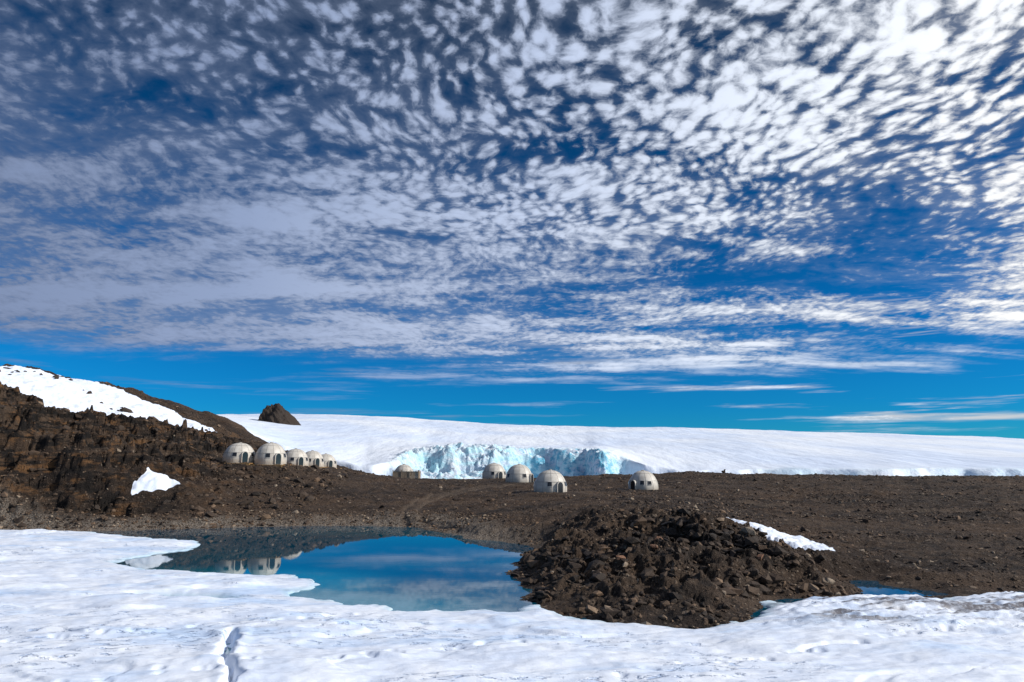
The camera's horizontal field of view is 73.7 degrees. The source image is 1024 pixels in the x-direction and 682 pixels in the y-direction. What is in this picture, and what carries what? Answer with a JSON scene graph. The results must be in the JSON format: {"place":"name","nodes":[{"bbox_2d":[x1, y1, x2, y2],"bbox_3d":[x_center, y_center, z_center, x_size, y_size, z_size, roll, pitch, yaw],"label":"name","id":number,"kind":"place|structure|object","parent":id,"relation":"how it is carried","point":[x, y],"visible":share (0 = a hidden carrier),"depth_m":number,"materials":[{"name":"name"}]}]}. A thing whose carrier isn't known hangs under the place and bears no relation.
{"place":"outdoors","nodes":[
{"label":"outdoors","id":0,"kind":"place"},
{"bbox_2d":[0,529,1023,681],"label":"snow field","id":1,"kind":"structure","parent":0,"point":[79,606],"depth_m":30.76,"materials":[{"name":"white snow"}]},
{"bbox_2d":[0,364,1023,628],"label":"rocky ground","id":2,"kind":"structure","parent":0,"point":[150,488],"depth_m":94.50,"materials":[{"name":"brown soil"}]},
{"bbox_2d":[222,442,254,464],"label":"dome tent","id":3,"kind":"object","parent":2,"relation":"on","point":[240,452],"visible":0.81,"depth_m":124.12,"materials":[{"name":"white plastic"}]},
{"bbox_2d":[242,452,247,461],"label":"door","id":4,"kind":"structure","parent":3,"relation":"in","point":[245,455],"depth_m":123.85,"materials":[{"name":"grey glass"}]},
{"bbox_2d":[248,442,286,466],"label":"dome tent","id":5,"kind":"object","parent":2,"relation":"on","point":[271,453],"visible":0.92,"depth_m":124.08,"materials":[{"name":"white plastic"}]},
{"bbox_2d":[276,454,280,463],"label":"door","id":6,"kind":"structure","parent":5,"relation":"in","point":[278,457],"depth_m":123.97,"materials":[{"name":"grey glass"}]},
{"bbox_2d":[286,448,308,465],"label":"dome tent","id":7,"kind":"object","parent":2,"relation":"on","point":[295,456],"visible":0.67,"depth_m":145.84,"materials":[{"name":"white plastic"}]},
{"bbox_2d":[299,457,302,465],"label":"door","id":8,"kind":"structure","parent":7,"relation":"in","point":[301,458],"depth_m":145.36,"materials":[{"name":"grey glass"}]},
{"bbox_2d":[306,450,324,467],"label":"dome tent","id":9,"kind":"object","parent":2,"relation":"on","point":[315,457],"visible":0.59,"depth_m":160.74,"materials":[{"name":"white plastic"}]},
{"bbox_2d":[322,453,341,468],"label":"dome tent","id":10,"kind":"object","parent":2,"relation":"on","point":[330,460],"visible":0.55,"depth_m":175.56,"materials":[{"name":"white plastic"}]},
{"bbox_2d":[395,464,412,478],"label":"dome tent","id":11,"kind":"object","parent":2,"relation":"on","point":[404,467],"visible":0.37,"depth_m":161.72,"materials":[{"name":"white plastic"}]},
{"bbox_2d":[392,470,420,478],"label":"timber platform","id":12,"kind":"structure","parent":2,"relation":"on","point":[412,474],"depth_m":151.54,"materials":[{"name":"wood"}]},
{"bbox_2d":[482,463,505,478],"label":"dome tent","id":13,"kind":"object","parent":2,"relation":"on","point":[493,470],"visible":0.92,"depth_m":160.00,"materials":[{"name":"white fabric"}]},
{"bbox_2d":[0,367,1023,628],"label":"scattered rocks","id":14,"kind":"object","parent":2,"relation":"on","point":[614,611],"visible":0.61,"depth_m":72.21,"materials":[{"name":"brown stone"}]},
{"bbox_2d":[505,464,533,481],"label":"dome tent","id":15,"kind":"object","parent":2,"relation":"on","point":[519,473],"visible":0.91,"depth_m":141.26,"materials":[{"name":"white fabric"}]},
{"bbox_2d":[534,469,566,491],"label":"dome tent","id":16,"kind":"object","parent":2,"relation":"on","point":[550,480],"visible":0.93,"depth_m":115.46,"materials":[{"name":"white fabric"}]},
{"bbox_2d":[558,482,562,491],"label":"door","id":17,"kind":"structure","parent":16,"relation":"in","point":[560,486],"depth_m":114.75,"materials":[{"name":"grey glass"}]},
{"bbox_2d":[617,555,625,559],"bbox_3d":[7.059,14.049,44.242,0.660,0.309,0.420,16,2,-20],"label":"boulder","id":18,"kind":"object","parent":2,"relation":"on","point":[619,557],"visible":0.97,"depth_m":44.15,"materials":[{"name":"brown stone"}]},
{"bbox_2d":[628,470,657,489],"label":"dome tent","id":19,"kind":"object","parent":2,"relation":"on","point":[643,480],"visible":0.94,"depth_m":130.14,"materials":[{"name":"white fabric"}]},
{"bbox_2d":[631,481,634,489],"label":"door","id":20,"kind":"structure","parent":19,"relation":"in","point":[632,482],"depth_m":130.11,"materials":[{"name":"black glass"}]},
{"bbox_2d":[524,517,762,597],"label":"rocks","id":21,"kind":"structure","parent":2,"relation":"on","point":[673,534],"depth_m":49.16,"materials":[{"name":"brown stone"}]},
{"bbox_2d":[650,544,657,549],"bbox_3d":[9.626,13.999,46.268,0.624,0.394,0.488,-5,-11,25],"label":"boulder","id":22,"kind":"object","parent":2,"relation":"on","point":[653,546],"visible":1,"depth_m":46.10,"materials":[{"name":"brown stone"}]},
{"bbox_2d":[756,554,763,560],"bbox_3d":[16.603,14.450,45.627,0.476,0.424,0.557,-2,-11,13],"label":"boulder","id":23,"kind":"object","parent":2,"relation":"on","point":[759,557],"visible":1,"depth_m":45.57,"materials":[{"name":"brown stone"}]},
{"bbox_2d":[0,0,1023,438],"label":"sky","id":24,"kind":"structure","parent":0,"point":[784,215],"materials":[{"name":"blue"}]},
{"bbox_2d":[59,375,1023,478],"bbox_3d":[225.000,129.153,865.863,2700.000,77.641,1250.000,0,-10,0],"label":"glacier","id":25,"kind":"object","parent":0,"point":[427,448],"visible":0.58,"depth_m":389.28,"materials":[{"name":"white snow"}]},
{"bbox_2d":[258,403,300,424],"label":"rock nunatak","id":26,"kind":"structure","parent":25,"relation":"on","point":[278,413],"depth_m":490.65,"materials":[{"name":"stone"}]},
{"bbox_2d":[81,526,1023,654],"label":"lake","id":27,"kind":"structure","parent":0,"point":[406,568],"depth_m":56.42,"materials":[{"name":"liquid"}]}
]}

